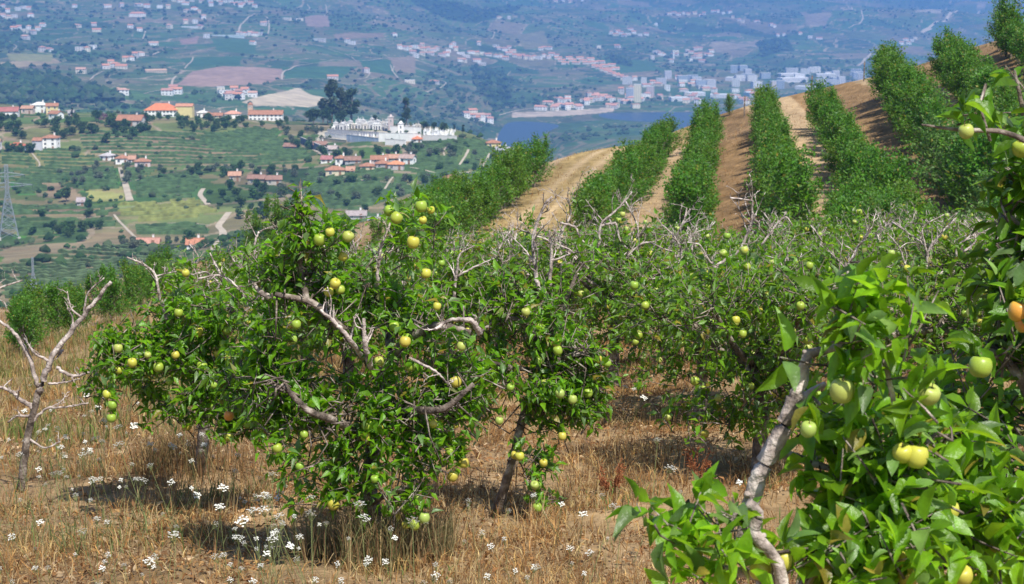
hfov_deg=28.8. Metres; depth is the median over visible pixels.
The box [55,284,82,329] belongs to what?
fruit tree
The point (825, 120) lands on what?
fruit tree
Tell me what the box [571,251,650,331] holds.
apple tree
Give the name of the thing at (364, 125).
mausoleum
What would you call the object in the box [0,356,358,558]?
green weeds
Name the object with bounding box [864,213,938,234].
apple tree
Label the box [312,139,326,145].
house
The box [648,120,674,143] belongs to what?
fruit tree
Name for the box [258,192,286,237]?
tree
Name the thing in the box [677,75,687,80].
apartment block
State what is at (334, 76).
house
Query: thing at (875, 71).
fruit tree
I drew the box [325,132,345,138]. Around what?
cemetery wall
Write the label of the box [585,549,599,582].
wild carrot
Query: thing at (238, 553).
wild carrot
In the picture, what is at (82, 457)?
wild carrot
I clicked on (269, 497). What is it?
wild carrot
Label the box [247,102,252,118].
bell tower
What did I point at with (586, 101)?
house
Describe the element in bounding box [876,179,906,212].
fruit tree
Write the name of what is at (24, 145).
house
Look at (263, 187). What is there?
tree
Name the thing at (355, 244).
fruit tree
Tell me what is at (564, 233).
apple tree
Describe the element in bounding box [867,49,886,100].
fruit tree
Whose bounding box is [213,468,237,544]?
wild carrot
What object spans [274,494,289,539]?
wild carrot
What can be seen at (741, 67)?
apartment block
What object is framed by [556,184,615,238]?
fruit tree
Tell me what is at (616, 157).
fruit tree
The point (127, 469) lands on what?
wild carrot
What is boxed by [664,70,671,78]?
apartment block
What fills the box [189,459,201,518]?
wild carrot
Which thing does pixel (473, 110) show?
house
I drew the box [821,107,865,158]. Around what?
fruit tree
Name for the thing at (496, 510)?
green weeds
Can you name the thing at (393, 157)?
house
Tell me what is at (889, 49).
fruit tree
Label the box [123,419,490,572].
dry weeds
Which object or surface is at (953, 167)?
fruit tree
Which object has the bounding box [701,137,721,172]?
fruit tree
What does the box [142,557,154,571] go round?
wild carrot
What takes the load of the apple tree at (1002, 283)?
on the ground at (216, 62)
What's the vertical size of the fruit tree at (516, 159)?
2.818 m
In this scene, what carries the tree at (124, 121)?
on the ground at (216, 62)
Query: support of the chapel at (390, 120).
on the ground at (216, 62)
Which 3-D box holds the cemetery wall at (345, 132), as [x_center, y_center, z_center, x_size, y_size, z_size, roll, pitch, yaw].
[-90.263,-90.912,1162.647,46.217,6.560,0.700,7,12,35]
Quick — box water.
[497,112,725,153]
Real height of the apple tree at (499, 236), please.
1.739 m
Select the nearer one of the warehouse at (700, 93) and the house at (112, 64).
the house at (112, 64)
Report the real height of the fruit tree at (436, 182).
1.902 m
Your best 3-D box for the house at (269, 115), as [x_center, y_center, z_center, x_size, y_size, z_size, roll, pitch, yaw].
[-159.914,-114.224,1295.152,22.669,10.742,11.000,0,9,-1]
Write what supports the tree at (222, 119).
on the ground at (216, 62)
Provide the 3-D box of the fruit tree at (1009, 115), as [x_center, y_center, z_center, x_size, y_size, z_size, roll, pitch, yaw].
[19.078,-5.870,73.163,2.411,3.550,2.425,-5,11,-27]
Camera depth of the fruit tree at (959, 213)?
46.27 m
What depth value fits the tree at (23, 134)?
1128.55 m
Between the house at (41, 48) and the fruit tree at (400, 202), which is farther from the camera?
the house at (41, 48)
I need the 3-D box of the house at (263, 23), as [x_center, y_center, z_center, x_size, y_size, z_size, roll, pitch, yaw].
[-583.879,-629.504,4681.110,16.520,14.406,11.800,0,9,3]
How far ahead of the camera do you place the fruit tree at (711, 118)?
93.99 m
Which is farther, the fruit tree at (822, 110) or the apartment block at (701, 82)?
the apartment block at (701, 82)
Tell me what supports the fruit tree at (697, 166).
on the ground at (216, 62)
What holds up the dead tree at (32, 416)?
on the ground at (216, 62)
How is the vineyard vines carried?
on the ground at (216, 62)
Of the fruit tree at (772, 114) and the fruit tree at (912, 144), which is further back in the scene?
the fruit tree at (772, 114)
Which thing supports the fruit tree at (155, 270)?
on the ground at (216, 62)
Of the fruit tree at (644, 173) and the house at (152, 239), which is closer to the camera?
the fruit tree at (644, 173)
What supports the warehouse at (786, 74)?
on the ground at (216, 62)
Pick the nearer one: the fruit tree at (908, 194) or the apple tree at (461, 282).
the apple tree at (461, 282)
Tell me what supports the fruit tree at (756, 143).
on the ground at (216, 62)
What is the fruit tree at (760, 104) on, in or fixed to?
on the ground at (216, 62)
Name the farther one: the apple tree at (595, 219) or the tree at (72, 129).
the tree at (72, 129)
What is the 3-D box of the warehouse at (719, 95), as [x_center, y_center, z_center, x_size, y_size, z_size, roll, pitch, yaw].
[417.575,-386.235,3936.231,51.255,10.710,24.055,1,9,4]
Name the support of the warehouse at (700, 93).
on the ground at (216, 62)
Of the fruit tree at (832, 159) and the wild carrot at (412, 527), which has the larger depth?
the fruit tree at (832, 159)
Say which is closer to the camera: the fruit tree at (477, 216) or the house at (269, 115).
the fruit tree at (477, 216)
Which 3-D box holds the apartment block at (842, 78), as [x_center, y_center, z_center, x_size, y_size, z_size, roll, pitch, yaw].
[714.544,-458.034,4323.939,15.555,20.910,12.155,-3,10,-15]
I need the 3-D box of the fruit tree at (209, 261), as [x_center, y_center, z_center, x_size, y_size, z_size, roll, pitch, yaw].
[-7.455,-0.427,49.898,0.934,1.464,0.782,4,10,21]
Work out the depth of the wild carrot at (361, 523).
9.81 m
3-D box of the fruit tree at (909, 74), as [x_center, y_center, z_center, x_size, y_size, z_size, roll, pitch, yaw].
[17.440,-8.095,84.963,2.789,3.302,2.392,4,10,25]
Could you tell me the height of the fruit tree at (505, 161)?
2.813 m
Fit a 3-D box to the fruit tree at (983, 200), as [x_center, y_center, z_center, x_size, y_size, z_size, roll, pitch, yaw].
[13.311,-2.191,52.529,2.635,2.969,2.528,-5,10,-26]
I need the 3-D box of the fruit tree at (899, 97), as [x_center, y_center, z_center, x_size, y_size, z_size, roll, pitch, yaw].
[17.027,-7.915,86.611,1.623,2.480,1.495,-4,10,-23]
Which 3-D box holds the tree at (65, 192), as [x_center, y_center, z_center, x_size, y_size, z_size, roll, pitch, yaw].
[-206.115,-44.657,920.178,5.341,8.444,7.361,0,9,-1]
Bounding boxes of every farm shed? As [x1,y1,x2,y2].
[144,69,166,72]
[181,26,197,28]
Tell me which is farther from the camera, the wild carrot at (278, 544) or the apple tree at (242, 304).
the apple tree at (242, 304)
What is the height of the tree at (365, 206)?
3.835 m
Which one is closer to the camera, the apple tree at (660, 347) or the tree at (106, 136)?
the apple tree at (660, 347)
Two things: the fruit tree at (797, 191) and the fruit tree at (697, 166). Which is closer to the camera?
the fruit tree at (797, 191)
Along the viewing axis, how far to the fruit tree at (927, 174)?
65.36 m
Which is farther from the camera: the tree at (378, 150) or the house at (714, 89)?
the house at (714, 89)
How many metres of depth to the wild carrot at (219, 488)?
11.41 m
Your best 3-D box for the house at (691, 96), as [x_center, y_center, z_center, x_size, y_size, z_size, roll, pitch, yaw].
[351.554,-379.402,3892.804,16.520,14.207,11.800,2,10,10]
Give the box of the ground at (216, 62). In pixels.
[0,0,1023,583]
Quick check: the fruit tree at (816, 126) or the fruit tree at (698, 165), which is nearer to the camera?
the fruit tree at (698, 165)
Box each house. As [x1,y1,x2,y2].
[0,105,19,116]
[9,140,25,149]
[20,103,35,113]
[21,35,29,39]
[29,29,36,34]
[31,100,45,112]
[31,132,60,150]
[38,46,45,51]
[45,101,58,113]
[47,108,64,118]
[75,67,86,73]
[76,197,85,205]
[92,28,100,31]
[98,150,114,160]
[101,64,109,68]
[103,4,111,7]
[110,62,119,67]
[114,152,127,163]
[115,64,127,68]
[115,112,145,126]
[118,88,129,95]
[122,56,129,61]
[127,155,136,161]
[128,12,145,16]
[132,51,138,57]
[134,155,150,166]
[136,234,161,243]
[148,41,158,44]
[161,88,173,95]
[166,24,172,28]
[168,84,177,87]
[170,87,182,93]
[185,234,204,248]
[196,108,206,117]
[212,111,223,117]
[217,86,224,92]
[217,90,229,95]
[223,92,232,99]
[224,108,240,118]
[228,168,241,180]
[230,85,237,90]
[232,92,244,99]
[234,89,245,92]
[240,87,249,94]
[246,172,265,184]
[247,91,257,97]
[248,108,283,120]
[249,40,256,44]
[260,21,266,25]
[265,172,282,184]
[282,141,298,148]
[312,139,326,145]
[318,38,325,42]
[320,153,333,163]
[325,163,344,175]
[326,143,339,152]
[327,74,338,79]
[334,152,344,164]
[344,153,360,164]
[345,166,355,171]
[346,207,366,219]
[359,160,374,169]
[362,67,369,72]
[370,152,388,163]
[374,157,388,168]
[385,151,399,161]
[387,158,404,169]
[398,151,417,163]
[402,45,408,49]
[404,79,414,83]
[412,136,422,141]
[426,51,434,55]
[461,111,469,118]
[467,108,477,112]
[472,58,480,61]
[485,116,493,123]
[485,137,501,147]
[534,105,542,110]
[543,100,553,104]
[552,104,558,110]
[559,98,565,102]
[563,104,570,109]
[565,102,573,107]
[576,105,583,109]
[582,99,589,104]
[610,104,617,108]
[618,87,623,93]
[620,99,631,103]
[631,103,639,107]
[642,83,651,86]
[653,82,662,85]
[678,82,684,86]
[678,88,688,91]
[682,98,688,102]
[687,82,695,85]
[688,94,695,98]
[694,98,700,103]
[700,87,709,90]
[711,87,717,92]
[731,88,738,92]
[741,99,750,103]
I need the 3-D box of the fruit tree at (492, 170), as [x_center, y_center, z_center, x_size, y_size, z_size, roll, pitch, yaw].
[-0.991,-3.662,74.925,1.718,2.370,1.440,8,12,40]
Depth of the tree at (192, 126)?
1156.78 m
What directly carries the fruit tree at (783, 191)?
on the ground at (216, 62)
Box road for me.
[9,4,979,249]
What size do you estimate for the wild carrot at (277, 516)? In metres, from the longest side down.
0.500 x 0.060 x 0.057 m
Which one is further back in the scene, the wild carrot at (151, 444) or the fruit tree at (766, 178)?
the fruit tree at (766, 178)
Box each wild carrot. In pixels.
[8,533,47,583]
[15,452,36,537]
[27,426,60,479]
[31,471,63,579]
[35,466,43,520]
[36,519,49,581]
[37,429,75,487]
[49,471,67,558]
[58,445,67,504]
[72,493,85,561]
[75,478,97,561]
[77,528,95,583]
[78,452,114,541]
[87,450,97,516]
[91,436,114,505]
[93,516,100,576]
[98,439,104,487]
[98,476,123,544]
[99,419,107,493]
[104,520,116,583]
[110,477,147,580]
[113,424,140,480]
[113,441,147,523]
[117,462,133,521]
[120,422,137,461]
[133,477,147,531]
[136,442,176,502]
[141,448,157,509]
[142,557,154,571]
[147,442,158,501]
[147,463,173,528]
[165,492,200,523]
[167,479,176,564]
[167,531,179,583]
[173,525,178,578]
[178,521,217,581]
[185,442,200,512]
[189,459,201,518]
[198,429,211,501]
[200,442,210,484]
[211,553,226,583]
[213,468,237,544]
[214,483,228,565]
[214,503,226,577]
[232,494,257,564]
[233,535,244,580]
[234,515,268,579]
[246,507,264,583]
[257,476,262,543]
[257,506,275,583]
[258,491,293,573]
[263,551,270,583]
[265,471,278,565]
[265,496,271,577]
[266,495,289,582]
[266,535,278,583]
[269,520,284,583]
[271,523,283,583]
[272,528,292,582]
[273,489,283,562]
[273,521,284,582]
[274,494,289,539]
[274,512,304,580]
[274,529,302,581]
[274,542,294,583]
[275,477,308,560]
[293,514,302,582]
[296,534,305,583]
[305,510,315,583]
[309,495,314,533]
[323,522,328,574]
[332,514,370,583]
[353,500,368,580]
[363,555,372,574]
[388,526,392,578]
[390,535,397,583]
[407,516,418,583]
[431,571,440,582]
[466,498,480,582]
[478,529,484,582]
[487,543,512,582]
[531,493,557,535]
[555,502,564,546]
[575,511,587,572]
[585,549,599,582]
[589,503,619,583]
[599,493,612,548]
[613,533,620,582]
[624,395,647,433]
[633,464,676,562]
[652,438,660,497]
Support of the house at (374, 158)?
on the ground at (216, 62)
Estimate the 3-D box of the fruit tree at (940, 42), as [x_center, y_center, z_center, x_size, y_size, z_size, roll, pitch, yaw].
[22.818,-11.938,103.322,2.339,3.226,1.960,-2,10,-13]
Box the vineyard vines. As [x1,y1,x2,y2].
[0,126,501,298]
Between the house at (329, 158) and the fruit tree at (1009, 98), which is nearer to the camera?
the fruit tree at (1009, 98)
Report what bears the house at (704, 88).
on the ground at (216, 62)
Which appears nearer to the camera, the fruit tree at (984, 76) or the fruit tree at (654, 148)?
the fruit tree at (984, 76)
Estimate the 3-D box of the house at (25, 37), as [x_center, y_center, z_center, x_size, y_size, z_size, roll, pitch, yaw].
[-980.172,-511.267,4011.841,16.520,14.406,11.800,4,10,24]
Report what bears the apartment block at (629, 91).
on the ground at (216, 62)
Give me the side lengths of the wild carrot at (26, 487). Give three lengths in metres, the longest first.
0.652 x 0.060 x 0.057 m
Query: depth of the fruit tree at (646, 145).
88.07 m
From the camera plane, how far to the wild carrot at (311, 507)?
11.85 m
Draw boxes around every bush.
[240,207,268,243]
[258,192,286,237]
[276,196,304,228]
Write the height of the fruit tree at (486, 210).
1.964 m
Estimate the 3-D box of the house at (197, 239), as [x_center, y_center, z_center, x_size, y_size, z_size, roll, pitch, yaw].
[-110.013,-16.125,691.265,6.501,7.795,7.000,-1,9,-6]
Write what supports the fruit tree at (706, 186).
on the ground at (216, 62)
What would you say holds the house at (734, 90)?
on the ground at (216, 62)
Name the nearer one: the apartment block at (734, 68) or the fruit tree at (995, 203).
the fruit tree at (995, 203)
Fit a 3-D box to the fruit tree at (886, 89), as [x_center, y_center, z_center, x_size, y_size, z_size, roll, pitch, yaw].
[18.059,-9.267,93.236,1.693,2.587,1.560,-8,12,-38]
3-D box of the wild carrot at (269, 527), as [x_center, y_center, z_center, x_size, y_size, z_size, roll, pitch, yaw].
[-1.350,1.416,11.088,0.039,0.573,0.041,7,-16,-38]
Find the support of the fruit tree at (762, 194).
on the ground at (216, 62)
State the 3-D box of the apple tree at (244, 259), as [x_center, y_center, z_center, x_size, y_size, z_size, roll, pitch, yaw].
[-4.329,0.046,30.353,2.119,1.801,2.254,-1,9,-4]
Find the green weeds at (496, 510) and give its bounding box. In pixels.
[127,380,994,583]
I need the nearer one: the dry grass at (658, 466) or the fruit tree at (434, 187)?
the dry grass at (658, 466)
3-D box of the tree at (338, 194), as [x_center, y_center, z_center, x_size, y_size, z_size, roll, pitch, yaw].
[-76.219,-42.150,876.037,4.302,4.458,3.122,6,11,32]
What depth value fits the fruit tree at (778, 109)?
91.96 m
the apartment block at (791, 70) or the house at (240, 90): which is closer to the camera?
the house at (240, 90)
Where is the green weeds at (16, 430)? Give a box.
[0,296,326,448]
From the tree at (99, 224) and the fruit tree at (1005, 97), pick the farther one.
the tree at (99, 224)
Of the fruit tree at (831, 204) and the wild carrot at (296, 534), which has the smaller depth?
the wild carrot at (296, 534)
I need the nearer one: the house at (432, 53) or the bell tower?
the bell tower
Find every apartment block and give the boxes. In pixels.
[622,77,631,83]
[626,88,633,98]
[634,84,640,102]
[641,77,646,86]
[646,86,653,96]
[656,78,666,83]
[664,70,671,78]
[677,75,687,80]
[695,80,706,84]
[704,79,715,87]
[731,65,737,72]
[732,78,739,86]
[734,75,744,80]
[738,65,747,70]
[744,69,751,72]
[746,75,756,80]
[750,81,761,87]
[760,72,770,78]
[776,80,783,88]
[785,68,797,72]
[794,74,804,76]
[800,68,810,74]
[808,67,817,72]
[827,79,840,84]
[832,70,839,76]
[837,76,845,83]
[852,72,859,79]
[858,73,862,79]
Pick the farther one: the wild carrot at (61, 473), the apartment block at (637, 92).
the apartment block at (637, 92)
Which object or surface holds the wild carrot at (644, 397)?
on the ground at (216, 62)
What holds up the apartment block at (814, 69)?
on the ground at (216, 62)
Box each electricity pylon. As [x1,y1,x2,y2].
[0,165,32,240]
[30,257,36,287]
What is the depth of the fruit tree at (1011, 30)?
101.57 m
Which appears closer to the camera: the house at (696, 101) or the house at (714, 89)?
the house at (696, 101)
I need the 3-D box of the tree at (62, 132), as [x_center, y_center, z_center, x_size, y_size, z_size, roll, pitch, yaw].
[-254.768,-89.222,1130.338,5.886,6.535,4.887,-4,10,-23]
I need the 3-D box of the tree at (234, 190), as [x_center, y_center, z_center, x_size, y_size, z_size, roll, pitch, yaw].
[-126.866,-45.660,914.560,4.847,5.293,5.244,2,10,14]
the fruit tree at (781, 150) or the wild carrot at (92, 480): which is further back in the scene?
the fruit tree at (781, 150)
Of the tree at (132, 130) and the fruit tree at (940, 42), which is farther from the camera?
the tree at (132, 130)
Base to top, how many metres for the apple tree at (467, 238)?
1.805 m
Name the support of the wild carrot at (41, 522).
on the ground at (216, 62)
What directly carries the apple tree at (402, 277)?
on the ground at (216, 62)
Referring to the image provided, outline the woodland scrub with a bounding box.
[0,0,1020,309]
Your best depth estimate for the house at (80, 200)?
907.65 m
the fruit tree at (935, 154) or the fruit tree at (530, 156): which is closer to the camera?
the fruit tree at (935, 154)
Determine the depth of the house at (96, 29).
4313.62 m
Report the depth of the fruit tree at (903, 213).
45.80 m
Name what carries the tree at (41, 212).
on the ground at (216, 62)
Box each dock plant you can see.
[596,457,626,495]
[682,445,713,477]
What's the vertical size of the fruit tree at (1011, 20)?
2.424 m
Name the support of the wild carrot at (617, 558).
on the ground at (216, 62)
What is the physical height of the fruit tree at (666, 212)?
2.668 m
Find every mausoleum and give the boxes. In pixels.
[339,120,344,129]
[357,121,360,128]
[362,123,367,128]
[369,121,373,128]
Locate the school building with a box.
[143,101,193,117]
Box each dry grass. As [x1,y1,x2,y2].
[0,302,1002,411]
[0,346,1023,583]
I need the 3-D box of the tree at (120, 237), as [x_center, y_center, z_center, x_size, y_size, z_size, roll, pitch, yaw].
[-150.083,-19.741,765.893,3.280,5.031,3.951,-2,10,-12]
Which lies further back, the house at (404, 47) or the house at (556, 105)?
the house at (404, 47)
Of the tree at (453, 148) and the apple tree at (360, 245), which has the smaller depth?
the apple tree at (360, 245)
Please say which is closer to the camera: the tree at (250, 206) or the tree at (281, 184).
the tree at (250, 206)
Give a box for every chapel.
[388,114,393,129]
[397,121,403,132]
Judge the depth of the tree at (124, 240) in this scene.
756.03 m
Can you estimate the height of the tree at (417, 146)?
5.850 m
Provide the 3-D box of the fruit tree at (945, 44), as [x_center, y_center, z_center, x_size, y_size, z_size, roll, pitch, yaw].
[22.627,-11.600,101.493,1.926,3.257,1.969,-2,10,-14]
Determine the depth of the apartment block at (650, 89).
3922.72 m
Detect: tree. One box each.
[0,112,5,120]
[0,269,22,309]
[0,270,111,492]
[2,295,44,353]
[2,300,20,342]
[3,121,15,131]
[3,142,12,150]
[3,292,44,357]
[8,285,50,342]
[10,113,17,120]
[11,127,20,134]
[12,119,21,127]
[13,145,20,152]
[13,274,56,333]
[17,130,26,137]
[25,142,35,151]
[28,226,36,232]
[36,209,46,216]
[38,118,49,125]
[40,278,76,333]
[41,283,61,321]
[49,220,56,227]
[50,115,62,125]
[50,124,60,131]
[53,128,59,135]
[53,224,62,233]
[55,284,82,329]
[58,129,68,138]
[59,187,70,201]
[62,224,72,235]
[64,119,71,125]
[64,231,71,237]
[65,279,85,298]
[67,126,76,134]
[69,224,76,232]
[71,117,79,127]
[71,176,77,182]
[71,286,96,329]
[72,214,298,474]
[77,121,87,126]
[77,221,88,231]
[81,165,89,171]
[81,268,101,314]
[83,208,93,216]
[84,199,91,207]
[85,123,96,133]
[87,220,94,227]
[90,263,133,321]
[91,110,101,118]
[94,219,104,228]
[94,287,127,319]
[97,267,124,303]
[101,132,110,140]
[105,116,115,125]
[112,120,121,128]
[117,257,139,288]
[117,263,149,311]
[118,126,128,132]
[118,234,125,243]
[119,238,128,243]
[120,118,128,125]
[121,175,130,181]
[123,161,131,167]
[124,170,131,176]
[127,238,140,248]
[128,126,138,135]
[130,265,151,307]
[134,258,155,301]
[136,122,147,130]
[137,163,144,169]
[142,251,170,293]
[142,256,167,304]
[143,112,151,121]
[153,241,179,281]
[156,112,162,119]
[158,233,277,336]
[159,167,166,173]
[165,259,185,281]
[177,120,185,126]
[182,257,286,346]
[183,229,195,237]
[187,166,195,172]
[189,124,197,130]
[194,161,202,168]
[195,116,201,124]
[198,176,504,561]
[198,248,228,277]
[200,239,206,246]
[204,120,210,127]
[206,114,214,123]
[210,124,215,130]
[213,119,220,124]
[218,188,225,197]
[219,117,226,122]
[219,166,227,174]
[220,121,228,128]
[221,251,237,274]
[223,250,337,358]
[225,115,231,121]
[225,179,234,188]
[230,215,458,375]
[231,187,241,194]
[234,195,245,207]
[234,239,256,268]
[235,160,245,169]
[235,207,244,218]
[238,115,244,121]
[242,237,256,258]
[247,203,254,209]
[248,187,258,196]
[252,178,261,187]
[253,168,259,173]
[258,182,269,193]
[264,231,283,254]
[265,163,275,172]
[275,119,283,127]
[277,182,285,187]
[277,186,288,195]
[291,138,300,147]
[297,130,304,136]
[304,108,320,124]
[304,140,312,148]
[317,98,328,122]
[318,145,327,154]
[318,219,420,271]
[319,106,332,124]
[321,78,341,122]
[322,231,340,251]
[326,189,334,193]
[331,244,462,351]
[332,149,341,156]
[332,179,341,184]
[333,86,348,122]
[334,110,347,121]
[335,191,342,199]
[339,213,346,227]
[340,224,356,254]
[341,147,348,155]
[342,199,350,204]
[343,88,360,120]
[346,174,356,182]
[347,148,353,155]
[349,218,546,356]
[352,191,360,198]
[359,150,364,156]
[362,203,368,209]
[363,173,370,179]
[363,216,384,246]
[371,186,382,195]
[373,146,382,154]
[384,203,407,236]
[390,144,399,152]
[395,199,416,222]
[399,223,513,338]
[401,97,410,124]
[401,173,407,181]
[407,174,412,181]
[413,192,451,252]
[414,143,420,150]
[418,183,432,223]
[419,174,428,181]
[422,121,429,127]
[422,182,440,191]
[422,223,595,361]
[423,220,554,309]
[425,173,449,186]
[426,149,432,155]
[426,191,470,247]
[427,180,468,233]
[427,188,461,241]
[428,222,573,336]
[429,178,449,200]
[431,122,436,129]
[435,232,523,348]
[436,162,443,168]
[440,122,446,129]
[443,190,628,519]
[444,171,461,191]
[444,178,483,225]
[446,169,490,231]
[448,145,456,151]
[450,168,467,187]
[450,199,480,237]
[462,203,631,337]
[467,185,491,232]
[469,163,502,211]
[469,171,498,226]
[472,157,516,218]
[472,173,504,229]
[472,209,622,329]
[488,146,524,210]
[490,163,518,212]
[496,142,534,205]
[504,166,716,390]
[506,146,530,202]
[509,140,541,194]
[511,154,529,199]
[514,138,542,184]
[524,220,603,305]
[526,139,552,186]
[530,132,555,182]
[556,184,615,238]
[568,169,622,231]
[571,177,618,232]
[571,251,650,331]
[573,170,622,221]
[577,241,741,364]
[582,171,810,423]
[583,179,621,227]
[588,207,737,314]
[589,170,625,226]
[594,168,627,219]
[604,149,654,212]
[604,154,638,204]
[604,164,630,211]
[605,138,648,189]
[605,167,630,211]
[605,253,1023,583]
[607,208,907,469]
[613,149,645,201]
[615,169,636,215]
[623,147,655,201]
[624,139,663,195]
[633,138,658,165]
[636,139,665,195]
[640,123,668,160]
[640,144,665,176]
[642,131,670,168]
[646,130,669,171]
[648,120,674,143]
[649,121,676,157]
[654,117,680,146]
[654,163,717,243]
[657,113,685,151]
[659,169,713,236]
[661,154,716,196]
[662,177,711,223]
[663,156,715,217]
[664,162,724,235]
[665,180,716,228]
[665,214,822,359]
[668,190,718,239]
[669,138,712,176]
[670,152,720,195]
[671,138,718,169]
[671,226,760,257]
[673,149,714,183]
[676,160,719,205]
[676,218,768,250]
[678,153,719,215]
[680,112,725,158]
[680,153,710,185]
[684,97,723,141]
[685,109,722,150]
[686,202,991,403]
[689,125,716,142]
[690,131,712,144]
[691,111,722,144]
[691,140,720,187]
[694,125,720,156]
[695,99,729,142]
[701,101,728,140]
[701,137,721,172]
[705,218,860,359]
[719,194,905,335]
[723,93,735,114]
[742,131,796,192]
[744,154,770,219]
[745,126,783,177]
[745,142,829,235]
[747,82,776,124]
[747,90,777,119]
[747,119,781,163]
[747,125,797,172]
[748,93,772,128]
[748,108,792,134]
[748,117,778,142]
[749,94,773,132]
[749,102,775,141]
[750,129,789,174]
[751,138,812,182]
[753,113,802,164]
[753,146,796,211]
[753,165,814,225]
[754,85,786,113]
[756,110,787,141]
[759,89,782,106]
[759,144,815,192]
[760,172,815,224]
[761,173,820,228]
[762,148,824,218]
[765,102,786,121]
[765,172,825,224]
[766,117,802,155]
[778,208,943,318]
[783,202,960,253]
[797,211,901,242]
[801,206,1023,403]
[802,87,828,126]
[803,76,830,126]
[804,84,848,130]
[810,89,837,119]
[812,97,845,148]
[812,100,841,132]
[816,105,856,165]
[817,101,838,140]
[817,101,844,140]
[820,136,840,173]
[821,93,847,114]
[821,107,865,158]
[821,185,844,231]
[821,185,864,236]
[822,116,866,157]
[822,187,849,216]
[824,200,982,347]
[825,121,870,166]
[828,145,877,188]
[829,126,862,178]
[829,143,872,189]
[830,134,866,169]
[832,137,870,175]
[833,174,883,222]
[835,135,878,181]
[837,170,880,205]
[839,148,870,188]
[842,141,896,192]
[846,205,978,311]
[851,188,907,233]
[860,145,932,207]
[860,186,900,228]
[862,148,905,178]
[863,39,904,84]
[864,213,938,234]
[865,203,1023,344]
[866,51,905,90]
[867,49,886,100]
[867,50,894,95]
[867,152,906,183]
[869,44,912,101]
[872,41,908,82]
[876,58,918,116]
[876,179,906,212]
[877,51,906,84]
[878,69,895,113]
[879,174,930,223]
[881,177,934,214]
[882,61,915,94]
[882,83,913,128]
[883,66,921,121]
[884,61,908,79]
[886,63,917,100]
[888,80,942,147]
[888,203,913,229]
[889,65,1023,583]
[890,65,951,122]
[892,76,952,160]
[895,70,940,133]
[898,210,982,326]
[899,91,950,140]
[902,108,952,176]
[905,89,948,154]
[906,197,945,231]
[907,121,945,178]
[909,120,937,162]
[912,119,959,194]
[918,201,944,221]
[921,33,943,85]
[921,137,950,190]
[925,24,965,78]
[925,132,974,212]
[926,119,955,177]
[929,31,965,80]
[935,33,964,73]
[935,38,971,90]
[935,116,967,172]
[935,213,1021,322]
[937,106,996,203]
[937,123,970,179]
[938,37,969,88]
[940,107,1006,207]
[941,205,973,228]
[942,49,965,96]
[944,133,1010,216]
[945,37,982,89]
[945,47,982,103]
[946,44,982,89]
[946,161,1009,221]
[948,108,1011,205]
[952,161,1008,217]
[952,211,976,234]
[954,53,995,101]
[957,55,983,98]
[961,61,996,107]
[964,62,1011,112]
[964,64,1010,92]
[966,203,990,222]
[979,69,1011,99]
[982,3,1005,51]
[988,0,1023,58]
[990,196,999,221]
[992,86,1023,123]
[993,72,1023,105]
[993,88,1017,109]
[995,6,1023,57]
[1000,19,1023,64]
[1002,17,1023,57]
[1004,84,1023,117]
[1006,27,1023,68]
[1009,26,1023,66]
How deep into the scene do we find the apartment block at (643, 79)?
4130.13 m
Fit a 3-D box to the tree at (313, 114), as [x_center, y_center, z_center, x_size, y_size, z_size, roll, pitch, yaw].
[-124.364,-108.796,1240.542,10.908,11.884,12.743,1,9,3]
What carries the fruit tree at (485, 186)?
on the ground at (216, 62)
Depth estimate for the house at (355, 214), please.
820.50 m
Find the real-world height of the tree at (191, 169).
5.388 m
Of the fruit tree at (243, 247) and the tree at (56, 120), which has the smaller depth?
the fruit tree at (243, 247)
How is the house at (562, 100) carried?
on the ground at (216, 62)
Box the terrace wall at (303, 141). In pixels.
[300,137,327,151]
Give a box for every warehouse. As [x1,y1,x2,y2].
[668,96,688,100]
[683,91,705,95]
[710,93,736,97]
[725,77,745,80]
[776,73,800,76]
[776,77,807,82]
[795,85,815,89]
[816,73,835,78]
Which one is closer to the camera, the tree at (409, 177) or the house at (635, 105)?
the tree at (409, 177)
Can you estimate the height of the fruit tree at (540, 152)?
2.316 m
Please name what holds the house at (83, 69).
on the ground at (216, 62)
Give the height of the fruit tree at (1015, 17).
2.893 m
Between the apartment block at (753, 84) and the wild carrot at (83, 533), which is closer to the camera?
the wild carrot at (83, 533)
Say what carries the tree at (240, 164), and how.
on the ground at (216, 62)
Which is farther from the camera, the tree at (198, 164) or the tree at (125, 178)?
the tree at (198, 164)
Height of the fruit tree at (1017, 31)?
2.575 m
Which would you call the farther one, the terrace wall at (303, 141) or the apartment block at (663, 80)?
the apartment block at (663, 80)
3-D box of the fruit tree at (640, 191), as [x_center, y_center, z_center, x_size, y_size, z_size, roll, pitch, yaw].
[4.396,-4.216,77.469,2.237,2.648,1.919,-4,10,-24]
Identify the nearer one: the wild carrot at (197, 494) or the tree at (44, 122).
the wild carrot at (197, 494)
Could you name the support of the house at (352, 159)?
on the ground at (216, 62)
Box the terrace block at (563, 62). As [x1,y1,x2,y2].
[561,61,568,64]
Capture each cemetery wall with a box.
[321,137,346,142]
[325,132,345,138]
[327,129,385,135]
[346,134,378,141]
[378,132,420,141]
[385,139,405,145]
[390,126,420,132]
[422,135,456,140]
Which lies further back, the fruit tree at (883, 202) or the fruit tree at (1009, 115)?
the fruit tree at (1009, 115)
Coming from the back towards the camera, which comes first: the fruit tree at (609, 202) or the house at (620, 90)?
the house at (620, 90)
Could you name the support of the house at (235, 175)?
on the ground at (216, 62)
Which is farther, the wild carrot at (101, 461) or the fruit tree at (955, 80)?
the fruit tree at (955, 80)
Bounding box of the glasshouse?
[212,35,244,37]
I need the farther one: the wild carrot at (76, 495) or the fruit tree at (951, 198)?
the fruit tree at (951, 198)

